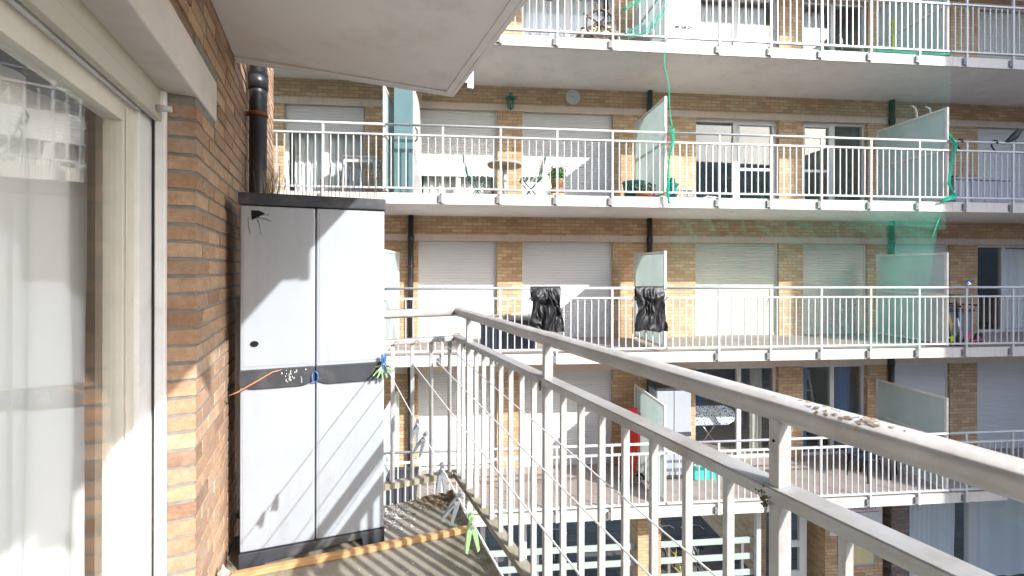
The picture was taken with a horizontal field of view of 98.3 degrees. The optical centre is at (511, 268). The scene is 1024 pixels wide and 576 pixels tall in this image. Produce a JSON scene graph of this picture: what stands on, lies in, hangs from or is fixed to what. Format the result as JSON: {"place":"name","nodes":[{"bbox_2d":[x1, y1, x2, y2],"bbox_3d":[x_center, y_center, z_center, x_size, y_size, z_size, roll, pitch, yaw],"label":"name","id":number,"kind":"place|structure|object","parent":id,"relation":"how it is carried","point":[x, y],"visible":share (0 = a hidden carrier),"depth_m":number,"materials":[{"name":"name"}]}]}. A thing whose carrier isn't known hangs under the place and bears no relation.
{"place":"outdoors","nodes":[
{"label":"outdoors","id":0,"kind":"place"},
{"bbox_2d":[386,466,419,504],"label":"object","id":1,"kind":"object","parent":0,"point":[402,489],"visible":0.43,"depth_m":7.64,"materials":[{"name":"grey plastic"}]},
{"bbox_2d":[575,29,619,39],"bbox_3d":[1.637,-4.241,8.497,0.819,0.452,0.428,0,0,-5],"label":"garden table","id":2,"kind":"object","parent":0,"point":[589,36],"visible":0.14,"depth_m":8.35,"materials":[{"name":"plastic"}]},
{"bbox_2d":[581,4,618,38],"bbox_3d":[1.587,-4.374,7.940,0.708,0.714,0.120,0,0,-5],"label":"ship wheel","id":3,"kind":"object","parent":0,"point":[602,23],"visible":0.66,"depth_m":7.92,"materials":[{"name":"brown wood"}]},
{"bbox_2d":[627,22,652,40],"bbox_3d":[2.504,-4.415,8.597,0.476,0.805,0.486,0,0,25],"label":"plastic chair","id":4,"kind":"object","parent":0,"point":[639,38],"visible":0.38,"depth_m":8.50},
{"bbox_2d":[476,502,1023,575],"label":"slate paving","id":5,"kind":"structure","parent":0,"point":[613,528],"depth_m":12.26,"materials":[{"name":"stone"}]},
{"bbox_2d":[490,550,517,575],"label":"board fence","id":6,"kind":"object","parent":5,"relation":"on","point":[509,569],"visible":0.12,"depth_m":9.45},
{"bbox_2d":[553,529,566,575],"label":"bicycle","id":7,"kind":"object","parent":5,"relation":"on","point":[555,561],"visible":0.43,"depth_m":11.02,"materials":[{"name":"black metal"}]},
{"bbox_2d":[527,543,635,575],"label":"board fence","id":8,"kind":"object","parent":5,"relation":"on","point":[593,548],"visible":0.41,"depth_m":9.61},
{"bbox_2d":[273,0,1023,575],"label":"apartment building","id":9,"kind":"structure","parent":5,"relation":"on","point":[465,238],"depth_m":9.57,"materials":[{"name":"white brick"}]},
{"bbox_2d":[286,105,364,191],"bbox_3d":[-3.833,-2.305,9.223,1.600,2.055,0.237,0,0,-5],"label":"window","id":10,"kind":"structure","parent":9,"relation":"in","point":[311,137],"depth_m":9.29,"materials":[{"name":"white glass"}]},
{"bbox_2d":[273,119,382,195],"bbox_3d":[-3.689,-1.773,7.273,3.060,1.332,0.062,0,0,-5],"label":"balcony railing","id":11,"kind":"object","parent":9,"relation":"attached to","point":[323,132],"visible":0.48,"depth_m":7.30,"materials":[{"name":"metal"}]},
{"bbox_2d":[342,155,381,191],"bbox_3d":[-2.745,-1.642,8.152,0.618,0.736,0.578,0,0,-5],"label":"plastic table","id":12,"kind":"object","parent":9,"relation":"on","point":[372,162],"visible":0.82,"depth_m":7.92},
{"bbox_2d":[383,86,393,191],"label":"balcony divider","id":13,"kind":"object","parent":9,"relation":"on","point":[388,110],"visible":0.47,"depth_m":7.72,"materials":[{"name":"white glass"}]},
{"bbox_2d":[384,249,398,354],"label":"balcony divider","id":14,"kind":"object","parent":9,"relation":"on","point":[391,268],"visible":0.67,"depth_m":8.12,"materials":[{"name":"white glass"}]},
{"bbox_2d":[384,389,398,504],"bbox_3d":[-2.223,3.311,8.168,0.040,1.770,1.475,0,0,-5],"label":"balcony divider","id":15,"kind":"object","parent":9,"relation":"on","point":[386,436],"visible":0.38,"depth_m":7.86,"materials":[{"name":"white glass"}]},
{"bbox_2d":[394,88,419,192],"bbox_3d":[-1.887,-2.224,8.129,0.401,1.900,0.900,0,0,-5],"label":"divider","id":16,"kind":"object","parent":9,"relation":"on","point":[406,107],"visible":0.56,"depth_m":7.68,"materials":[{"name":"glass"}]},
{"bbox_2d":[406,215,414,466],"bbox_3d":[-2.078,-1.184,9.096,0.160,10.820,0.132,0,0,-5],"label":"drain pipe","id":17,"kind":"object","parent":9,"relation":"on","point":[410,240],"visible":0.42,"depth_m":9.05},
{"bbox_2d":[420,176,494,193],"bbox_3d":[-1.146,-2.300,9.469,1.640,2.055,0.243,0,0,-5],"label":"window","id":18,"kind":"structure","parent":9,"relation":"in","point":[431,178],"depth_m":9.54,"materials":[{"name":"white glass"}]},
{"bbox_2d":[421,463,494,469],"bbox_3d":[-1.149,3.200,9.384,1.640,2.055,0.074,0,0,-5],"label":"window","id":19,"kind":"structure","parent":9,"relation":"in","point":[487,464],"depth_m":9.34,"materials":[{"name":"white glass"}]},
{"bbox_2d":[462,154,488,193],"bbox_3d":[-0.697,-1.693,8.437,0.491,0.857,0.400,0,0,-5],"label":"folding chair","id":20,"kind":"object","parent":9,"relation":"on","point":[473,178],"visible":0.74,"depth_m":8.32,"materials":[{"name":"green metal"}]},
{"bbox_2d":[487,160,521,193],"bbox_3d":[-0.139,-1.643,8.538,0.680,0.745,0.680,0,0,-5],"label":"round table","id":21,"kind":"object","parent":9,"relation":"on","point":[504,165],"visible":0.81,"depth_m":8.50,"materials":[{"name":"brown wood"}]},
{"bbox_2d":[480,314,534,348],"bbox_3d":[-0.077,1.180,8.243,1.060,0.600,0.560,0,0,-5],"label":"storage box","id":22,"kind":"object","parent":9,"relation":"on","point":[504,336],"visible":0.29,"depth_m":7.99,"materials":[{"name":"grey plastic"}]},
{"bbox_2d":[505,92,515,109],"bbox_3d":[-0.027,-3.485,9.230,0.208,0.370,0.240,0,0,25],"label":"wall lantern","id":23,"kind":"object","parent":9,"relation":"attached to","point":[510,97],"depth_m":9.22,"materials":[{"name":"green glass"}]},
{"bbox_2d":[384,443,664,522],"bbox_3d":[0.284,3.735,7.632,4.860,1.332,0.062,0,0,-5],"label":"balcony railing","id":24,"kind":"object","parent":9,"relation":"attached to","point":[556,507],"visible":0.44,"depth_m":7.65,"materials":[{"name":"metal"}]},
{"bbox_2d":[384,287,665,365],"bbox_3d":[0.289,0.985,7.632,4.860,1.332,0.062,0,0,-5],"label":"balcony railing","id":25,"kind":"object","parent":9,"relation":"attached to","point":[442,350],"visible":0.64,"depth_m":7.58,"materials":[{"name":"metal"}]},
{"bbox_2d":[529,286,564,331],"bbox_3d":[0.597,0.699,7.593,0.610,0.782,0.201,0,0,-5],"label":"bin bag","id":26,"kind":"object","parent":25,"relation":"hanging from","point":[546,314],"visible":0.96,"depth_m":7.58,"materials":[{"name":"plastic"}]},
{"bbox_2d":[634,286,667,331],"bbox_3d":[2.438,0.713,7.768,0.607,0.804,0.176,0,0,-5],"label":"bin bag","id":27,"kind":"object","parent":25,"relation":"hanging from","point":[651,313],"visible":1,"depth_m":7.75,"materials":[{"name":"plastic"}]},
{"bbox_2d":[385,123,665,205],"bbox_3d":[0.294,-1.765,7.632,4.860,1.332,0.062,0,0,-5],"label":"balcony railing","id":28,"kind":"object","parent":9,"relation":"attached to","point":[555,199],"visible":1,"depth_m":7.62,"materials":[{"name":"metal"}]},
{"bbox_2d":[519,156,545,194],"bbox_3d":[0.390,-1.691,8.535,0.489,0.857,0.400,0,0,-5],"label":"folding chair","id":29,"kind":"object","parent":9,"relation":"on","point":[539,178],"visible":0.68,"depth_m":8.43,"materials":[{"name":"green metal"}]},
{"bbox_2d":[547,164,566,194],"bbox_3d":[0.824,-1.572,7.968,0.378,0.608,0.286,0,0,-5],"label":"potted geranium","id":30,"kind":"object","parent":9,"relation":"on","point":[560,177],"visible":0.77,"depth_m":7.89,"materials":[{"name":"plant"}]},
{"bbox_2d":[523,0,611,37],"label":"window","id":31,"kind":"structure","parent":9,"relation":"in","point":[532,2],"depth_m":9.79,"materials":[{"name":"white glass"}]},
{"bbox_2d":[566,90,579,104],"bbox_3d":[1.299,-3.658,9.448,0.316,0.316,0.044,0,0,-5],"label":"wall lamp","id":32,"kind":"object","parent":9,"relation":"attached to","point":[572,97],"depth_m":9.44,"materials":[{"name":"white plastic"}]},
{"bbox_2d":[497,0,665,48],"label":"balcony railing","id":33,"kind":"object","parent":9,"relation":"attached to","point":[557,31],"visible":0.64,"depth_m":7.71,"materials":[{"name":"metal"}]},
{"bbox_2d":[623,0,670,37],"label":"net rope","id":34,"kind":"object","parent":33,"relation":"hanging from","point":[667,4],"visible":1,"depth_m":7.76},
{"bbox_2d":[619,408,644,482],"bbox_3d":[2.372,3.525,8.756,0.520,1.420,0.421,0,0,-5],"label":"folding trolley","id":35,"kind":"object","parent":9,"relation":"on","point":[634,437],"visible":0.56,"depth_m":8.81,"materials":[{"name":"red metal"}]},
{"bbox_2d":[622,180,644,196],"bbox_3d":[2.318,-1.461,8.458,0.430,0.390,0.430,0,0,-5],"label":"planter","id":36,"kind":"object","parent":9,"relation":"on","point":[629,185],"visible":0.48,"depth_m":8.30,"materials":[{"name":"teal plastic"}]},
{"bbox_2d":[633,182,656,196],"bbox_3d":[2.429,-1.434,8.117,0.473,0.337,0.330,0,0,-5],"label":"potted plant","id":37,"kind":"object","parent":9,"relation":"on","point":[649,185],"visible":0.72,"depth_m":8.07,"materials":[{"name":"green plant"}]},
{"bbox_2d":[647,90,652,392],"bbox_3d":[2.972,-1.174,9.551,0.160,10.820,0.132,0,0,-5],"label":"drain pipe","id":38,"kind":"object","parent":9,"relation":"on","point":[649,220],"visible":0.2,"depth_m":9.50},
{"bbox_2d":[634,384,665,504],"bbox_3d":[2.657,3.320,8.607,0.040,1.770,1.475,0,0,-5],"label":"balcony divider","id":39,"kind":"object","parent":9,"relation":"on","point":[647,405],"visible":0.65,"depth_m":8.51,"materials":[{"name":"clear glass"}]},
{"bbox_2d":[634,96,666,196],"bbox_3d":[2.667,-2.180,8.607,0.040,1.770,1.475,0,0,-5],"label":"balcony divider","id":40,"kind":"object","parent":9,"relation":"on","point":[654,118],"visible":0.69,"depth_m":8.35,"materials":[{"name":"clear glass"}]},
{"bbox_2d":[634,251,666,349],"bbox_3d":[2.662,0.570,8.607,0.040,1.770,1.475,0,0,-5],"label":"balcony divider","id":41,"kind":"object","parent":9,"relation":"on","point":[650,268],"visible":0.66,"depth_m":8.48,"materials":[{"name":"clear glass"}]},
{"bbox_2d":[635,0,666,41],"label":"balcony divider","id":42,"kind":"object","parent":9,"relation":"on","point":[650,16],"visible":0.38,"depth_m":8.36,"materials":[{"name":"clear glass"}]},
{"bbox_2d":[648,382,690,477],"bbox_3d":[3.219,3.306,9.052,0.740,1.860,0.440,0,0,-5],"label":"resin cupboard","id":43,"kind":"object","parent":9,"relation":"on","point":[676,402],"visible":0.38,"depth_m":8.85,"materials":[{"name":"plastic"}]},
{"bbox_2d":[669,177,678,196],"bbox_3d":[2.972,-1.476,8.221,0.232,0.462,0.225,0,0,13],"label":"plastic sack","id":44,"kind":"object","parent":9,"relation":"on","point":[676,184],"visible":0.44,"depth_m":8.14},
{"bbox_2d":[667,0,699,43],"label":"white cabinet","id":45,"kind":"object","parent":9,"relation":"on","point":[683,19],"visible":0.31,"depth_m":8.81,"materials":[{"name":"plastic"}]},
{"bbox_2d":[693,465,716,479],"bbox_3d":[3.889,4.098,9.072,0.520,0.280,0.362,0,0,-5],"label":"plastic crate","id":46,"kind":"object","parent":9,"relation":"on","point":[702,473],"visible":0.41,"depth_m":8.90,"materials":[{"name":"teal plastic"}]},
{"bbox_2d":[695,405,734,449],"bbox_3d":[4.598,3.735,10.321,1.275,1.022,0.200,0,0,-5],"label":"ironing board","id":47,"kind":"object","parent":9,"relation":"on","point":[714,415],"visible":0.63,"depth_m":10.32,"materials":[{"name":"fabric"}]},
{"bbox_2d":[695,367,775,457],"bbox_3d":[4.969,3.212,10.015,1.940,2.055,0.232,0,0,-5],"label":"window","id":48,"kind":"structure","parent":9,"relation":"in","point":[755,372],"depth_m":10.01,"materials":[{"name":"white glass"}]},
{"bbox_2d":[696,119,775,198],"bbox_3d":[4.987,-2.288,9.932,1.940,2.055,0.082,0,0,-5],"label":"window","id":49,"kind":"structure","parent":9,"relation":"in","point":[735,124],"depth_m":9.92,"materials":[{"name":"white glass"}]},
{"bbox_2d":[700,0,775,47],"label":"window","id":50,"kind":"structure","parent":9,"relation":"in","point":[735,2],"depth_m":10.14,"materials":[{"name":"white glass"}]},
{"bbox_2d":[666,432,948,514],"bbox_3d":[5.478,3.744,8.100,5.490,1.332,0.062,0,0,-5],"label":"balcony railing","id":51,"kind":"object","parent":9,"relation":"attached to","point":[870,493],"visible":0.67,"depth_m":8.09,"materials":[{"name":"metal"}]},
{"bbox_2d":[667,132,949,210],"bbox_3d":[5.489,-1.756,8.100,5.490,1.332,0.062,0,0,-5],"label":"balcony railing","id":52,"kind":"object","parent":9,"relation":"attached to","point":[917,205],"visible":1,"depth_m":8.09,"materials":[{"name":"metal"}]},
{"bbox_2d":[665,127,674,205],"bbox_3d":[2.781,-1.815,7.788,0.171,1.420,0.062,0,0,-5],"label":"net rope","id":53,"kind":"object","parent":52,"relation":"attached to","point":[668,170],"visible":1,"depth_m":7.78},
{"bbox_2d":[941,133,957,201],"bbox_3d":[8.178,-1.880,8.284,0.341,1.304,0.072,0,0,0],"label":"net rope","id":54,"kind":"object","parent":52,"relation":"hanging from","point":[950,171],"visible":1,"depth_m":8.28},
{"bbox_2d":[667,286,949,360],"bbox_3d":[5.483,0.995,8.100,5.490,1.332,0.062,0,0,-5],"label":"balcony railing","id":55,"kind":"object","parent":9,"relation":"attached to","point":[819,353],"visible":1,"depth_m":8.09,"materials":[{"name":"metal"}]},
{"bbox_2d":[667,0,949,63],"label":"balcony railing","id":56,"kind":"object","parent":9,"relation":"attached to","point":[821,45],"visible":1,"depth_m":8.09,"materials":[{"name":"metal"}]},
{"bbox_2d":[864,48,948,54],"bbox_3d":[7.389,-4.049,8.264,1.751,0.069,0.029,0,0,-5],"label":"net rope","id":57,"kind":"object","parent":56,"relation":"attached to","point":[906,52],"visible":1,"depth_m":8.26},
{"bbox_2d":[803,123,863,199],"bbox_3d":[7.313,-2.283,10.142,1.570,2.055,0.082,0,0,-5],"label":"window","id":58,"kind":"structure","parent":9,"relation":"in","point":[830,128],"depth_m":10.11,"materials":[{"name":"white glass"}]},
{"bbox_2d":[803,365,863,454],"bbox_3d":[7.295,3.217,10.227,1.570,2.055,0.237,0,0,-5],"label":"window","id":59,"kind":"structure","parent":9,"relation":"in","point":[842,380],"depth_m":10.25,"materials":[{"name":"white glass"}]},
{"bbox_2d":[804,1,863,51],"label":"window","id":60,"kind":"structure","parent":9,"relation":"in","point":[812,15],"depth_m":10.23,"materials":[{"name":"white glass"}]},
{"bbox_2d":[830,506,881,535],"bbox_3d":[7.804,5.635,10.045,1.260,0.800,0.024,0,0,-5],"label":"wall sign","id":61,"kind":"object","parent":9,"relation":"attached to","point":[873,513],"visible":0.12,"depth_m":10.07,"materials":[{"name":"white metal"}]},
{"bbox_2d":[853,544,875,565],"bbox_3d":[7.818,6.400,10.045,0.910,0.690,0.030,0,0,-5],"label":"notice board","id":62,"kind":"object","parent":9,"relation":"attached to","point":[862,557],"visible":0.42,"depth_m":10.05,"materials":[{"name":"paper"}]},
{"bbox_2d":[888,99,895,382],"bbox_3d":[8.629,-1.163,10.061,0.160,10.820,0.132,0,0,-5],"label":"drain pipe","id":63,"kind":"object","parent":9,"relation":"on","point":[891,243],"visible":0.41,"depth_m":10.02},
{"bbox_2d":[876,252,948,345],"bbox_3d":[8.170,0.581,9.104,0.040,1.770,1.475,0,0,-5],"label":"balcony divider","id":64,"kind":"object","parent":9,"relation":"on","point":[924,269],"visible":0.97,"depth_m":9.02,"materials":[{"name":"white glass"}]},
{"bbox_2d":[876,107,948,201],"bbox_3d":[8.175,-2.169,9.104,0.040,1.770,1.475,0,0,-5],"label":"balcony divider","id":65,"kind":"object","parent":9,"relation":"on","point":[934,125],"visible":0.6,"depth_m":8.97,"materials":[{"name":"white glass"}]},
{"bbox_2d":[876,379,948,491],"bbox_3d":[8.164,3.331,9.104,0.040,1.770,1.475,0,0,-5],"label":"balcony divider","id":66,"kind":"object","parent":9,"relation":"on","point":[911,408],"visible":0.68,"depth_m":9.01,"materials":[{"name":"grey glass"}]},
{"bbox_2d":[876,0,948,55],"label":"balcony divider","id":67,"kind":"object","parent":9,"relation":"on","point":[910,24],"visible":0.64,"depth_m":9.03,"materials":[{"name":"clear glass"}]},
{"bbox_2d":[949,305,961,345],"bbox_3d":[8.723,1.097,8.720,0.844,0.798,0.460,0,0,-25],"label":"kick scooter","id":68,"kind":"object","parent":9,"relation":"on","point":[951,339],"visible":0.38,"depth_m":8.55,"materials":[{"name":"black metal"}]},
{"bbox_2d":[949,308,974,337],"bbox_3d":[9.238,1.173,9.384,0.740,0.650,0.440,0,0,-5],"label":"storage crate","id":69,"kind":"object","parent":9,"relation":"on","point":[951,311],"visible":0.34,"depth_m":9.19,"materials":[{"name":"grey plastic"}]},
{"bbox_2d":[949,294,981,345],"bbox_3d":[8.959,0.997,8.728,0.859,0.998,0.460,0,0,-20],"label":"kick scooter","id":70,"kind":"object","parent":9,"relation":"on","point":[957,339],"visible":0.64,"depth_m":8.59,"materials":[{"name":"metal"}]},
{"bbox_2d":[949,303,982,345],"bbox_3d":[9.115,1.088,8.768,0.820,0.818,0.460,0,0,-25],"label":"kick scooter","id":71,"kind":"object","parent":9,"relation":"on","point":[969,337],"visible":0.46,"depth_m":8.62,"materials":[{"name":"pink metal"}]},
{"bbox_2d":[910,500,1023,575],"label":"window","id":72,"kind":"structure","parent":9,"relation":"in","point":[993,530],"depth_m":10.70,"materials":[{"name":"grey glass"}]},
{"bbox_2d":[932,177,1010,202],"bbox_3d":[9.445,-1.539,9.146,1.240,0.575,0.550,0,0,-5],"label":"storage box","id":73,"kind":"object","parent":9,"relation":"on","point":[998,187],"visible":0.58,"depth_m":8.89,"materials":[{"name":"grey plastic"}]},
{"bbox_2d":[949,430,1023,502],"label":"balcony railing","id":74,"kind":"object","parent":9,"relation":"attached to","point":[964,496],"visible":0.52,"depth_m":8.39,"materials":[{"name":"metal"}]},
{"bbox_2d":[950,0,1023,67],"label":"balcony railing","id":75,"kind":"object","parent":9,"relation":"attached to","point":[967,52],"visible":1,"depth_m":8.41,"materials":[{"name":"metal"}]},
{"bbox_2d":[950,140,1023,211],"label":"balcony railing","id":76,"kind":"object","parent":9,"relation":"attached to","point":[1011,207],"visible":0.98,"depth_m":8.41,"materials":[{"name":"metal"}]},
{"bbox_2d":[1003,129,1021,144],"bbox_3d":[9.567,-2.515,8.459,0.426,0.311,0.150,0,0,-5],"label":"crow","id":77,"kind":"object","parent":76,"relation":"on","point":[1013,136],"visible":1,"depth_m":8.42,"materials":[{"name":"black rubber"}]},
{"bbox_2d":[950,286,1023,356],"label":"balcony railing","id":78,"kind":"object","parent":9,"relation":"attached to","point":[964,352],"visible":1,"depth_m":8.40,"materials":[{"name":"metal"}]},
{"bbox_2d":[978,245,1023,331],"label":"window","id":79,"kind":"structure","parent":9,"relation":"in","point":[1010,261],"depth_m":10.72,"materials":[{"name":"white glass"}]},
{"bbox_3d":[5.512,-1.447,8.001,5.480,5.924,0.132,0,0,-5],"label":"bird netting","id":80,"kind":"object","parent":9,"relation":"attached to","visible":0},
{"bbox_2d":[664,48,672,128],"bbox_3d":[2.748,-3.162,7.775,0.172,1.412,0.031,0,0,-8],"label":"net rope","id":81,"kind":"object","parent":80,"relation":"hanging from","point":[668,87],"visible":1,"depth_m":7.77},
{"bbox_2d":[661,525,681,572],"bbox_3d":[3.873,7.013,10.859,0.580,1.060,1.691,0,0,-15],"label":"bicycle","id":82,"kind":"object","parent":5,"relation":"on","point":[678,549],"visible":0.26,"depth_m":10.67,"materials":[{"name":"yellow metal"}]},
{"bbox_2d":[681,524,705,571],"bbox_3d":[4.520,7.014,10.917,0.580,1.060,1.691,0,0,5],"label":"bicycle","id":83,"kind":"object","parent":5,"relation":"on","point":[700,548],"visible":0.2,"depth_m":10.71,"materials":[{"name":"black metal"}]},
{"bbox_2d":[661,536,753,575],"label":"board fence","id":84,"kind":"object","parent":5,"relation":"on","point":[668,560],"visible":0.62,"depth_m":9.86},
{"bbox_2d":[806,370,818,445],"bbox_3d":[7.154,3.369,10.727,0.457,1.754,0.294,0,0,-5],"label":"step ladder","id":85,"kind":"object","parent":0,"point":[810,385],"visible":0.24,"depth_m":10.79,"materials":[{"name":"grey metal"}]},
{"bbox_2d":[846,447,881,483],"bbox_3d":[7.158,3.814,8.999,0.469,0.861,0.434,0,0,-20],"label":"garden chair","id":86,"kind":"object","parent":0,"point":[861,456],"visible":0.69,"depth_m":8.99,"materials":[{"name":"blue plastic"}]},
{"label":"ground","id":87,"kind":"structure","parent":0,"visible":0},
{"bbox_2d":[0,0,527,575],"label":"brick building","id":88,"kind":"structure","parent":87,"relation":"on","point":[124,152],"depth_m":1.60,"materials":[{"name":"white paint"}]},
{"bbox_2d":[0,0,172,575],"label":"window","id":89,"kind":"structure","parent":88,"relation":"in","point":[44,147],"depth_m":1.35,"materials":[{"name":"white paint"}]},
{"bbox_2d":[217,564,231,575],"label":"crumpled paper","id":90,"kind":"object","parent":88,"relation":"on","point":[223,571],"visible":1,"depth_m":1.99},
{"bbox_2d":[245,65,268,192],"bbox_3d":[-1.599,0.527,2.785,0.114,14.000,0.114,0,0,21],"label":"drain pipe","id":91,"kind":"object","parent":88,"relation":"attached to","point":[258,86],"visible":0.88,"depth_m":2.74,"materials":[{"name":"metal"}]},
{"bbox_2d":[238,192,385,569],"bbox_3d":[-1.075,0.552,2.462,0.694,1.852,0.416,0,0,-19],"label":"storage cupboard","id":92,"kind":"object","parent":88,"relation":"on","point":[311,301],"visible":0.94,"depth_m":2.27,"materials":[{"name":"grey plastic"}]},
{"bbox_2d":[235,297,239,471],"bbox_3d":[-1.389,0.587,2.248,0.023,0.880,0.034,0,0,-19],"label":"metal strip","id":93,"kind":"object","parent":92,"relation":"attached to","point":[237,386],"visible":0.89,"depth_m":2.24,"materials":[{"name":"metal"}]},
{"bbox_2d":[229,370,279,395],"bbox_3d":[-1.254,0.558,2.167,0.227,0.107,0.017,0,0,-21],"label":"broken strip","id":94,"kind":"object","parent":92,"relation":"hanging from","point":[254,382],"visible":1,"depth_m":2.16,"materials":[{"name":"orange plastic"}]},
{"bbox_2d":[262,170,283,193],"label":"dry stalks","id":95,"kind":"object","parent":92,"relation":"on","point":[274,181],"visible":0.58,"depth_m":2.48,"materials":[{"name":"plant"}]},
{"bbox_2d":[253,160,376,198],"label":"bird spikes","id":96,"kind":"object","parent":92,"relation":"on","point":[316,182],"visible":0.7,"depth_m":2.34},
{"bbox_2d":[383,362,502,575],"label":"clothesline","id":97,"kind":"object","parent":92,"relation":"attached to","point":[487,549],"visible":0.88,"depth_m":1.08,"materials":[{"name":"fabric"}]},
{"bbox_2d":[410,419,419,443],"bbox_3d":[-0.329,0.557,1.514,0.027,0.085,0.015,10,-2,-10],"label":"clothes peg","id":98,"kind":"object","parent":97,"relation":"attached to","point":[415,429],"visible":0.94,"depth_m":1.51,"materials":[{"name":"grey plastic"}]},
{"bbox_2d":[412,431,427,457],"bbox_3d":[-0.289,0.559,1.413,0.031,0.085,0.015,24,4,9],"label":"clothes peg","id":99,"kind":"object","parent":97,"relation":"attached to","point":[422,441],"visible":0.99,"depth_m":1.41,"materials":[{"name":"grey plastic"}]},
{"bbox_2d":[435,462,445,494],"bbox_3d":[-0.191,0.568,1.200,0.029,0.085,0.015,3,-1,-20],"label":"clothes peg","id":100,"kind":"object","parent":97,"relation":"hanging from","point":[441,476],"visible":0.96,"depth_m":1.19,"materials":[{"name":"grey plastic"}]},
{"bbox_2d":[441,490,463,525],"bbox_3d":[-0.139,0.571,1.061,0.031,0.085,0.015,25,2,5],"label":"clothes peg","id":101,"kind":"object","parent":97,"relation":"attached to","point":[455,503],"visible":1,"depth_m":1.05,"materials":[{"name":"grey plastic"}]},
{"bbox_2d":[464,512,479,554],"bbox_3d":[-0.088,0.576,0.965,0.032,0.085,0.015,-2,1,-15],"label":"clothes peg","id":102,"kind":"object","parent":97,"relation":"attached to","point":[470,530],"visible":0.98,"depth_m":0.96,"materials":[{"name":"green plastic"}]},
{"bbox_2d":[232,525,466,575],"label":"wooden batten","id":103,"kind":"object","parent":88,"relation":"on","point":[321,558],"visible":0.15,"depth_m":2.27,"materials":[{"name":"brown wood"}]},
{"bbox_2d":[384,503,417,530],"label":"cupboard litter","id":104,"kind":"object","parent":88,"relation":"on","point":[392,513],"visible":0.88,"depth_m":2.65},
{"bbox_2d":[404,490,461,514],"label":"leaf litter","id":105,"kind":"object","parent":88,"relation":"on","point":[437,499],"visible":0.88,"depth_m":2.82,"materials":[{"name":"brown plant"}]},
{"bbox_2d":[458,0,552,89],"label":"balcony railing","id":106,"kind":"object","parent":88,"relation":"on","point":[469,83],"visible":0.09,"depth_m":2.74,"materials":[{"name":"metal"}]},
{"bbox_2d":[237,307,1023,575],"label":"balcony railing","id":107,"kind":"object","parent":88,"relation":"on","point":[996,472],"visible":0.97,"depth_m":1.26,"materials":[{"name":"metal"}]},
{"bbox_2d":[396,341,581,575],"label":"clothesline","id":108,"kind":"object","parent":107,"relation":"attached to","point":[547,534],"visible":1,"depth_m":1.10,"materials":[{"name":"fabric"}]},
{"bbox_2d":[417,340,650,575],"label":"clothesline","id":109,"kind":"object","parent":107,"relation":"attached to","point":[604,530],"visible":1,"depth_m":1.10,"materials":[{"name":"fabric"}]},
{"bbox_2d":[440,339,716,575],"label":"clothesline","id":110,"kind":"object","parent":107,"relation":"attached to","point":[676,542],"visible":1,"depth_m":1.17,"materials":[{"name":"fabric"}]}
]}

